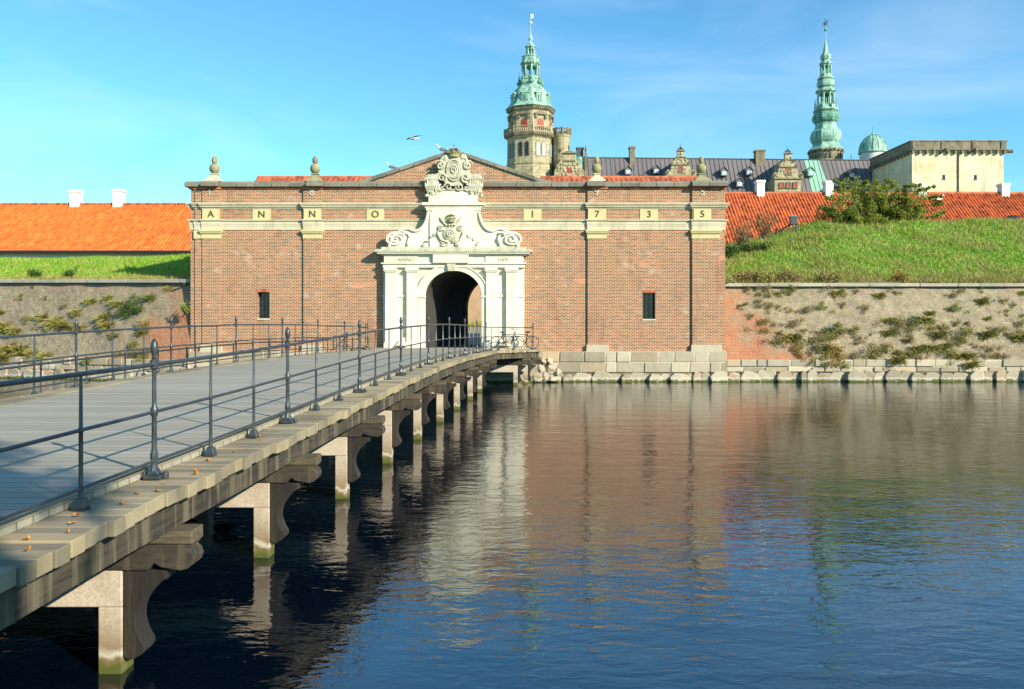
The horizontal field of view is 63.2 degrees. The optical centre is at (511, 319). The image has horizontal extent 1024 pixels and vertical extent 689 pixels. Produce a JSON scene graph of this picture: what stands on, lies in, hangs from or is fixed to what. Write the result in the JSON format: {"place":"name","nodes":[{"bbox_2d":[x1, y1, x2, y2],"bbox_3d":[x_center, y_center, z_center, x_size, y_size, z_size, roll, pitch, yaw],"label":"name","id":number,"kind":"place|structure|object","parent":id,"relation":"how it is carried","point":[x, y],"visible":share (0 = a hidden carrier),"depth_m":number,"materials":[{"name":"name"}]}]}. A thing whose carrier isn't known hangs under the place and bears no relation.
{"place":"outdoors","nodes":[
{"label":"outdoors","id":0,"kind":"place"},
{"bbox_2d":[0,253,190,279],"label":"bank","id":1,"kind":"structure","parent":0,"point":[118,266],"depth_m":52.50,"materials":[{"name":"green plant"}]},
{"bbox_2d":[25,267,43,277],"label":"bush","id":2,"kind":"object","parent":1,"relation":"on","point":[34,273],"visible":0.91,"depth_m":48.23,"materials":[{"name":"green plant"}]},
{"bbox_2d":[62,265,79,277],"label":"bush","id":3,"kind":"object","parent":1,"relation":"on","point":[71,273],"visible":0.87,"depth_m":47.67,"materials":[{"name":"green plant"}]},
{"bbox_2d":[190,327,481,346],"bbox_3d":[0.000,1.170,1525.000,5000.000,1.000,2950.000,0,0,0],"label":"ground","id":4,"kind":"structure","parent":0,"point":[471,333],"depth_m":62.08,"materials":[{"name":"grey stone"}]},
{"bbox_2d":[0,279,190,380],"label":"rampart wall","id":5,"kind":"structure","parent":4,"relation":"on","point":[162,310],"depth_m":45.71,"materials":[{"name":"grey stone"}]},
{"bbox_2d":[0,353,12,362],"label":"wall plant","id":6,"kind":"object","parent":5,"relation":"attached to","point":[4,358],"depth_m":46.57,"materials":[{"name":"green plant"}]},
{"bbox_2d":[0,319,15,334],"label":"wall plant","id":7,"kind":"object","parent":5,"relation":"attached to","point":[3,325],"depth_m":47.07,"materials":[{"name":"green plant"}]},
{"bbox_2d":[0,341,17,354],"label":"wall plant","id":8,"kind":"object","parent":5,"relation":"attached to","point":[4,349],"depth_m":46.72,"materials":[{"name":"green plant"}]},
{"bbox_2d":[3,324,25,337],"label":"wall plant","id":9,"kind":"object","parent":5,"relation":"attached to","point":[11,331],"depth_m":46.84,"materials":[{"name":"green plant"}]},
{"bbox_2d":[5,343,28,357],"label":"wall plant","id":10,"kind":"object","parent":5,"relation":"attached to","point":[16,349],"depth_m":46.49,"materials":[{"name":"green plant"}]},
{"bbox_2d":[18,348,40,359],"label":"wall plant","id":11,"kind":"object","parent":5,"relation":"attached to","point":[29,353],"depth_m":46.29,"materials":[{"name":"green plant"}]},
{"bbox_2d":[33,311,48,322],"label":"wall plant","id":12,"kind":"object","parent":5,"relation":"attached to","point":[38,318],"depth_m":46.53,"materials":[{"name":"green plant"}]},
{"bbox_2d":[35,351,52,359],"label":"wall plant","id":13,"kind":"object","parent":5,"relation":"attached to","point":[42,355],"depth_m":46.08,"materials":[{"name":"green plant"}]},
{"bbox_2d":[37,314,65,331],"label":"wall plant","id":14,"kind":"object","parent":5,"relation":"attached to","point":[50,323],"depth_m":46.27,"materials":[{"name":"green plant"}]},
{"bbox_2d":[54,319,72,331],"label":"wall plant","id":15,"kind":"object","parent":5,"relation":"attached to","point":[62,324],"depth_m":46.04,"materials":[{"name":"green plant"}]},
{"bbox_2d":[67,308,84,317],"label":"wall plant","id":16,"kind":"object","parent":5,"relation":"attached to","point":[75,312],"depth_m":46.01,"materials":[{"name":"green plant"}]},
{"bbox_2d":[70,324,88,333],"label":"wall plant","id":17,"kind":"object","parent":5,"relation":"attached to","point":[81,328],"depth_m":45.79,"materials":[{"name":"green plant"}]},
{"bbox_2d":[81,296,96,305],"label":"wall plant","id":18,"kind":"object","parent":5,"relation":"attached to","point":[89,301],"depth_m":45.90,"materials":[{"name":"green plant"}]},
{"bbox_2d":[92,310,112,324],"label":"wall plant","id":19,"kind":"object","parent":5,"relation":"attached to","point":[101,318],"depth_m":45.43,"materials":[{"name":"green plant"}]},
{"bbox_2d":[96,321,114,329],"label":"wall plant","id":20,"kind":"object","parent":5,"relation":"attached to","point":[105,325],"depth_m":45.28,"materials":[{"name":"green plant"}]},
{"bbox_2d":[106,299,126,309],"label":"wall plant","id":21,"kind":"object","parent":5,"relation":"attached to","point":[112,304],"depth_m":45.35,"materials":[{"name":"green plant"}]},
{"bbox_2d":[113,304,133,319],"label":"wall plant","id":22,"kind":"object","parent":5,"relation":"attached to","point":[121,312],"depth_m":45.01,"materials":[{"name":"green plant"}]},
{"bbox_2d":[116,338,138,357],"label":"wall plant","id":23,"kind":"object","parent":5,"relation":"attached to","point":[132,344],"depth_m":44.67,"materials":[{"name":"green plant"}]},
{"bbox_2d":[129,346,149,358],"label":"wall plant","id":24,"kind":"object","parent":5,"relation":"attached to","point":[132,355],"depth_m":44.46,"materials":[{"name":"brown plant"}]},
{"bbox_2d":[134,325,148,336],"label":"wall plant","id":25,"kind":"object","parent":5,"relation":"attached to","point":[140,333],"depth_m":44.67,"materials":[{"name":"green plant"}]},
{"bbox_2d":[126,292,157,313],"bbox_3d":[-20.063,-0.925,44.927,1.888,1.234,0.895,-5,0,0],"label":"wall plant","id":26,"kind":"object","parent":5,"relation":"attached to","point":[133,297],"depth_m":44.90,"materials":[{"name":"green plant"}]},
{"bbox_2d":[177,300,192,314],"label":"fern","id":27,"kind":"object","parent":5,"relation":"attached to","point":[183,307],"visible":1,"depth_m":43.61,"materials":[{"name":"green plant"}]},
{"bbox_2d":[0,189,190,258],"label":"barracks","id":28,"kind":"structure","parent":4,"relation":"on","point":[75,226],"depth_m":64.70,"materials":[{"name":"orange tile"}]},
{"bbox_2d":[184,145,739,381],"bbox_3d":[-2.615,-2.710,48.069,29.269,12.959,9.863,0,0,0],"label":"gatehouse","id":29,"kind":"object","parent":4,"relation":"on","point":[596,277],"visible":0.97,"depth_m":43.97,"materials":[{"name":"red brick"}]},
{"bbox_2d":[257,289,269,319],"bbox_3d":[-13.139,-0.787,44.215,0.703,1.618,0.490,0,0,0],"label":"window","id":30,"kind":"structure","parent":29,"relation":"in","point":[264,293],"depth_m":44.42,"materials":[{"name":"black glass"}]},
{"bbox_2d":[254,176,697,181],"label":"tiled roof","id":31,"kind":"structure","parent":29,"relation":"attached to","point":[548,178],"depth_m":49.87,"materials":[{"name":"tile"}]},
{"bbox_2d":[642,290,655,320],"bbox_3d":[7.253,-0.753,44.215,0.737,1.618,0.490,0,0,0],"label":"window","id":32,"kind":"structure","parent":29,"relation":"in","point":[648,295],"depth_m":44.42,"materials":[{"name":"black glass"}]},
{"bbox_2d":[468,284,481,322],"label":"courtyard wall","id":33,"kind":"structure","parent":4,"relation":"on","point":[475,307],"depth_m":77.00,"materials":[{"name":"paint"}]},
{"bbox_2d":[583,144,872,191],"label":"castle wing","id":34,"kind":"structure","parent":4,"relation":"on","point":[787,173],"depth_m":167.89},
{"bbox_2d":[504,14,571,177],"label":"great tower","id":35,"kind":"structure","parent":34,"relation":"on","point":[537,144],"depth_m":156.75,"materials":[{"name":"stone"}]},
{"bbox_2d":[554,145,583,175],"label":"gable","id":36,"kind":"structure","parent":35,"relation":"attached to","point":[568,165],"depth_m":155.00,"materials":[{"name":"stone"}]},
{"bbox_2d":[575,146,586,175],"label":"copper turret","id":37,"kind":"object","parent":34,"relation":"attached to","point":[580,158],"visible":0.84,"depth_m":159.00,"materials":[{"name":"teal metal"}]},
{"bbox_2d":[807,17,843,158],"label":"church spire","id":38,"kind":"structure","parent":34,"relation":"on","point":[825,136],"depth_m":183.21,"materials":[{"name":"metal"}]},
{"bbox_2d":[858,130,887,159],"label":"domed turret","id":39,"kind":"object","parent":34,"relation":"on","point":[873,144],"visible":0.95,"depth_m":176.03,"materials":[{"name":"teal metal"}]},
{"bbox_2d":[725,180,1023,282],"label":"barracks","id":40,"kind":"structure","parent":4,"relation":"on","point":[1003,202],"depth_m":66.66,"materials":[{"name":"red tile"}]},
{"bbox_2d":[0,378,1023,688],"bbox_3d":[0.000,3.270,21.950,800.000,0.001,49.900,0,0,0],"label":"water","id":41,"kind":"structure","parent":0,"point":[682,536],"depth_m":11.38,"materials":[{"name":"blue liquid"}]},
{"bbox_2d":[0,347,542,673],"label":"timber bridge","id":42,"kind":"structure","parent":41,"relation":"in","point":[112,559],"depth_m":10.24,"materials":[{"name":"grey wood"}]},
{"bbox_2d":[0,339,357,392],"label":"railing","id":43,"kind":"object","parent":42,"relation":"on","point":[86,358],"visible":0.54,"depth_m":19.84,"materials":[{"name":"grey metal"}]},
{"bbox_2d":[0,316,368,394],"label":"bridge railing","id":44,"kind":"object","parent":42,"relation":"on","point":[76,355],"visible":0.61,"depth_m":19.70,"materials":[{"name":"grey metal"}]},
{"bbox_2d":[0,316,534,521],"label":"bridge railing","id":45,"kind":"object","parent":42,"relation":"on","point":[82,503],"visible":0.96,"depth_m":9.23,"materials":[{"name":"grey metal"}]},
{"bbox_2d":[492,328,523,347],"bbox_3d":[-0.233,1.002,42.889,1.753,1.047,0.583,0,7,-8],"label":"bicycle","id":46,"kind":"object","parent":42,"relation":"on","point":[509,339],"visible":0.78,"depth_m":42.88,"materials":[{"name":"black metal"}]},
{"bbox_2d":[506,328,538,347],"bbox_3d":[0.530,1.002,42.811,1.753,1.047,0.583,0,-7,-10],"label":"bicycle","id":47,"kind":"object","parent":42,"relation":"on","point":[512,342],"visible":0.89,"depth_m":42.79,"materials":[{"name":"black metal"}]},
{"bbox_2d":[725,283,1023,381],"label":"rampart wall","id":48,"kind":"structure","parent":41,"relation":"in","point":[753,355],"depth_m":44.62,"materials":[{"name":"grey stone"}]},
{"bbox_2d":[746,316,770,333],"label":"wall plant","id":49,"kind":"object","parent":48,"relation":"attached to","point":[762,320],"depth_m":44.53,"materials":[{"name":"green plant"}]},
{"bbox_2d":[763,299,774,315],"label":"wall plant","id":50,"kind":"object","parent":48,"relation":"attached to","point":[766,302],"depth_m":44.91,"materials":[{"name":"green plant"}]},
{"bbox_2d":[768,288,787,297],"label":"wall plant","id":51,"kind":"object","parent":48,"relation":"attached to","point":[778,293],"depth_m":45.26,"materials":[{"name":"green plant"}]},
{"bbox_2d":[779,317,804,327],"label":"wall plant","id":52,"kind":"object","parent":48,"relation":"attached to","point":[791,322],"depth_m":44.57,"materials":[{"name":"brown plant"}]},
{"bbox_2d":[785,331,805,346],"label":"wall plant","id":53,"kind":"object","parent":48,"relation":"attached to","point":[794,337],"depth_m":44.30,"materials":[{"name":"green plant"}]},
{"bbox_2d":[793,349,807,361],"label":"wall plant","id":54,"kind":"object","parent":48,"relation":"attached to","point":[800,356],"depth_m":44.01,"materials":[{"name":"orange plant"}]},
{"bbox_2d":[795,304,814,314],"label":"wall plant","id":55,"kind":"object","parent":48,"relation":"attached to","point":[807,309],"depth_m":44.92,"materials":[{"name":"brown plant"}]},
{"bbox_2d":[796,333,825,354],"bbox_3d":[15.840,1.293,44.231,1.810,1.381,0.825,2,0,0],"label":"wall plant","id":56,"kind":"object","parent":48,"relation":"attached to","point":[817,338],"depth_m":44.15,"materials":[{"name":"green plant"}]},
{"bbox_2d":[808,354,831,366],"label":"wall plant","id":57,"kind":"object","parent":48,"relation":"attached to","point":[824,359],"depth_m":43.73,"materials":[{"name":"green plant"}]},
{"bbox_2d":[803,331,838,349],"bbox_3d":[16.358,1.188,44.263,2.082,1.385,0.874,2,0,0],"label":"wall plant","id":58,"kind":"object","parent":48,"relation":"attached to","point":[831,336],"depth_m":44.19,"materials":[{"name":"green plant"}]},
{"bbox_2d":[810,349,845,368],"bbox_3d":[16.649,1.965,43.933,2.135,1.243,0.990,0,0,0],"label":"wall plant","id":59,"kind":"object","parent":48,"relation":"attached to","point":[833,361],"depth_m":43.80,"materials":[{"name":"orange plant"}]},
{"bbox_2d":[816,341,844,355],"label":"wall plant","id":60,"kind":"object","parent":48,"relation":"attached to","point":[828,347],"depth_m":44.01,"materials":[{"name":"green plant"}]},
{"bbox_2d":[821,325,841,337],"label":"wall plant","id":61,"kind":"object","parent":48,"relation":"attached to","point":[828,328],"depth_m":44.46,"materials":[{"name":"green plant"}]},
{"bbox_2d":[821,340,847,361],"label":"wall plant","id":62,"kind":"object","parent":48,"relation":"attached to","point":[840,352],"depth_m":43.89,"materials":[{"name":"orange plant"}]},
{"bbox_2d":[823,282,846,298],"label":"wall plant","id":63,"kind":"object","parent":48,"relation":"attached to","point":[833,292],"depth_m":45.22,"materials":[{"name":"green plant"}]},
{"bbox_2d":[828,320,847,338],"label":"wall plant","id":64,"kind":"object","parent":48,"relation":"attached to","point":[841,331],"depth_m":44.39,"materials":[{"name":"green plant"}]},
{"bbox_2d":[845,325,859,335],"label":"wall plant","id":65,"kind":"object","parent":48,"relation":"attached to","point":[852,330],"depth_m":44.52,"materials":[{"name":"green plant"}]},
{"bbox_2d":[843,350,864,358],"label":"wall plant","id":66,"kind":"object","parent":48,"relation":"attached to","point":[853,356],"depth_m":43.95,"materials":[{"name":"brown plant"}]},
{"bbox_2d":[863,342,884,362],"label":"wall plant","id":67,"kind":"object","parent":48,"relation":"attached to","point":[877,348],"depth_m":43.97,"materials":[{"name":"green plant"}]},
{"bbox_2d":[872,291,888,300],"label":"wall plant","id":68,"kind":"object","parent":48,"relation":"attached to","point":[881,295],"depth_m":45.22,"materials":[{"name":"green plant"}]},
{"bbox_2d":[881,317,893,324],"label":"wall plant","id":69,"kind":"object","parent":48,"relation":"attached to","point":[888,320],"depth_m":44.70,"materials":[{"name":"green plant"}]},
{"bbox_2d":[879,328,897,337],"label":"wall plant","id":70,"kind":"object","parent":48,"relation":"attached to","point":[888,333],"depth_m":44.43,"materials":[{"name":"green plant"}]},
{"bbox_2d":[874,315,905,336],"bbox_3d":[20.194,0.273,44.598,1.883,1.402,0.825,9,0,0],"label":"wall plant","id":71,"kind":"object","parent":48,"relation":"attached to","point":[896,328],"depth_m":44.51,"materials":[{"name":"green plant"}]},
{"bbox_2d":[888,355,908,367],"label":"wall plant","id":72,"kind":"object","parent":48,"relation":"attached to","point":[898,360],"depth_m":43.69,"materials":[{"name":"green plant"}]},
{"bbox_2d":[886,341,915,357],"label":"wall plant","id":73,"kind":"object","parent":48,"relation":"attached to","point":[896,352],"depth_m":43.99,"materials":[{"name":"green plant"}]},
{"bbox_2d":[891,316,914,333],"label":"wall plant","id":74,"kind":"object","parent":48,"relation":"attached to","point":[902,323],"depth_m":44.51,"materials":[{"name":"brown plant"}]},
{"bbox_2d":[896,325,916,339],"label":"wall plant","id":75,"kind":"object","parent":48,"relation":"attached to","point":[910,330],"depth_m":44.42,"materials":[{"name":"green plant"}]},
{"bbox_2d":[907,315,922,326],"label":"wall plant","id":76,"kind":"object","parent":48,"relation":"attached to","point":[913,320],"depth_m":44.60,"materials":[{"name":"green plant"}]},
{"bbox_2d":[909,343,932,355],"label":"wall plant","id":77,"kind":"object","parent":48,"relation":"attached to","point":[922,348],"depth_m":44.07,"materials":[{"name":"green plant"}]},
{"bbox_2d":[917,313,937,327],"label":"wall plant","id":78,"kind":"object","parent":48,"relation":"attached to","point":[927,321],"depth_m":44.66,"materials":[{"name":"green plant"}]},
{"bbox_2d":[923,342,941,355],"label":"wall plant","id":79,"kind":"object","parent":48,"relation":"attached to","point":[934,349],"depth_m":44.07,"materials":[{"name":"green plant"}]},
{"bbox_2d":[920,322,945,331],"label":"wall plant","id":80,"kind":"object","parent":48,"relation":"attached to","point":[943,327],"depth_m":44.51,"materials":[{"name":"green plant"}]},
{"bbox_2d":[928,329,951,341],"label":"wall plant","id":81,"kind":"object","parent":48,"relation":"attached to","point":[939,334],"depth_m":44.36,"materials":[{"name":"green plant"}]},
{"bbox_2d":[935,340,955,352],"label":"wall plant","id":82,"kind":"object","parent":48,"relation":"attached to","point":[948,345],"depth_m":44.14,"materials":[{"name":"green plant"}]},
{"bbox_2d":[942,346,960,367],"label":"wall plant","id":83,"kind":"object","parent":48,"relation":"attached to","point":[951,353],"depth_m":43.90,"materials":[{"name":"green plant"}]},
{"bbox_2d":[942,334,965,346],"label":"wall plant","id":84,"kind":"object","parent":48,"relation":"attached to","point":[959,337],"depth_m":44.29,"materials":[{"name":"green plant"}]},
{"bbox_2d":[952,324,976,344],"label":"wall plant","id":85,"kind":"object","parent":48,"relation":"attached to","point":[967,332],"depth_m":44.32,"materials":[{"name":"green plant"}]},
{"bbox_2d":[950,350,979,362],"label":"wall plant","id":86,"kind":"object","parent":48,"relation":"attached to","point":[967,356],"depth_m":43.90,"materials":[{"name":"green plant"}]},
{"bbox_2d":[962,360,982,370],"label":"wall plant","id":87,"kind":"object","parent":48,"relation":"attached to","point":[973,364],"depth_m":43.69,"materials":[{"name":"green plant"}]},
{"bbox_2d":[974,296,990,306],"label":"wall plant","id":88,"kind":"object","parent":48,"relation":"attached to","point":[984,300],"depth_m":45.07,"materials":[{"name":"green plant"}]},
{"bbox_2d":[977,327,1000,340],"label":"wall plant","id":89,"kind":"object","parent":48,"relation":"attached to","point":[991,332],"depth_m":44.38,"materials":[{"name":"green plant"}]},
{"bbox_2d":[980,343,1003,355],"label":"wall plant","id":90,"kind":"object","parent":48,"relation":"attached to","point":[990,349],"depth_m":44.12,"materials":[{"name":"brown plant"}]},
{"bbox_2d":[1004,320,1023,334],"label":"wall plant","id":91,"kind":"object","parent":48,"relation":"attached to","point":[1021,322],"depth_m":44.52,"materials":[{"name":"green plant"}]},
{"bbox_2d":[1011,332,1023,344],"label":"wall plant","id":92,"kind":"object","parent":48,"relation":"attached to","point":[1019,338],"depth_m":44.33,"materials":[{"name":"green plant"}]},
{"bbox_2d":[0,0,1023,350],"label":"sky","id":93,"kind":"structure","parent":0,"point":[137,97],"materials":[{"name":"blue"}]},
{"bbox_2d":[725,216,1023,282],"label":"bank","id":94,"kind":"structure","parent":0,"point":[879,251],"depth_m":52.18,"materials":[{"name":"green plant"}]},
{"bbox_2d":[725,241,741,257],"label":"bush","id":95,"kind":"object","parent":94,"relation":"on","point":[731,251],"visible":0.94,"depth_m":54.05,"materials":[{"name":"green plant"}]},
{"bbox_2d":[726,216,754,249],"bbox_3d":[15.431,-5.781,55.972,1.719,2.458,1.572,0,0,0],"label":"bush","id":96,"kind":"object","parent":94,"relation":"on","point":[742,236],"visible":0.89,"depth_m":55.96,"materials":[{"name":"brown plant"}]},
{"bbox_2d":[731,269,759,282],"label":"scrub","id":97,"kind":"object","parent":94,"relation":"on","point":[746,275],"visible":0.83,"depth_m":45.93,"materials":[{"name":"brown plant"}]},
{"bbox_2d":[734,239,772,252],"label":"bush","id":98,"kind":"object","parent":94,"relation":"on","point":[751,246],"visible":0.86,"depth_m":54.85,"materials":[{"name":"green plant"}]},
{"bbox_2d":[754,267,775,282],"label":"scrub","id":99,"kind":"object","parent":94,"relation":"on","point":[763,276],"visible":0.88,"depth_m":45.86,"materials":[{"name":"brown plant"}]},
{"bbox_2d":[751,206,781,238],"bbox_3d":[17.545,-6.662,57.511,2.029,2.382,1.333,0,0,0],"label":"bush","id":100,"kind":"object","parent":94,"relation":"on","point":[764,232],"visible":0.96,"depth_m":57.39,"materials":[{"name":"brown plant"}]},
{"bbox_2d":[773,267,805,281],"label":"scrub","id":101,"kind":"object","parent":94,"relation":"on","point":[782,275],"visible":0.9,"depth_m":45.83,"materials":[{"name":"brown plant"}]},
{"bbox_2d":[789,216,797,231],"bbox_3d":[19.601,-6.452,57.950,0.560,1.520,0.400,0,0,0],"label":"meter box","id":102,"kind":"object","parent":94,"relation":"on","point":[793,220],"visible":0.98,"depth_m":57.80,"materials":[{"name":"grey paint"}]},
{"bbox_2d":[815,210,832,220],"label":"bush","id":103,"kind":"object","parent":94,"relation":"on","point":[822,216],"visible":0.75,"depth_m":59.51,"materials":[{"name":"brown plant"}]},
{"bbox_2d":[813,270,845,282],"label":"scrub","id":104,"kind":"object","parent":94,"relation":"on","point":[820,277],"visible":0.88,"depth_m":45.86,"materials":[{"name":"brown plant"}]},
{"bbox_2d":[818,176,945,224],"bbox_3d":[26.223,-8.272,58.896,9.923,3.733,4.016,0,0,0],"label":"spreading shrub","id":105,"kind":"object","parent":94,"relation":"on","point":[885,207],"visible":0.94,"depth_m":58.08,"materials":[{"name":"green plant"}]},
{"bbox_2d":[887,269,912,282],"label":"scrub","id":106,"kind":"object","parent":94,"relation":"on","point":[898,276],"visible":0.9,"depth_m":45.84,"materials":[{"name":"brown plant"}]},
{"bbox_2d":[868,140,1012,191],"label":"square tower","id":107,"kind":"structure","parent":0,"point":[960,165],"depth_m":150.00,"materials":[{"name":"stone"}]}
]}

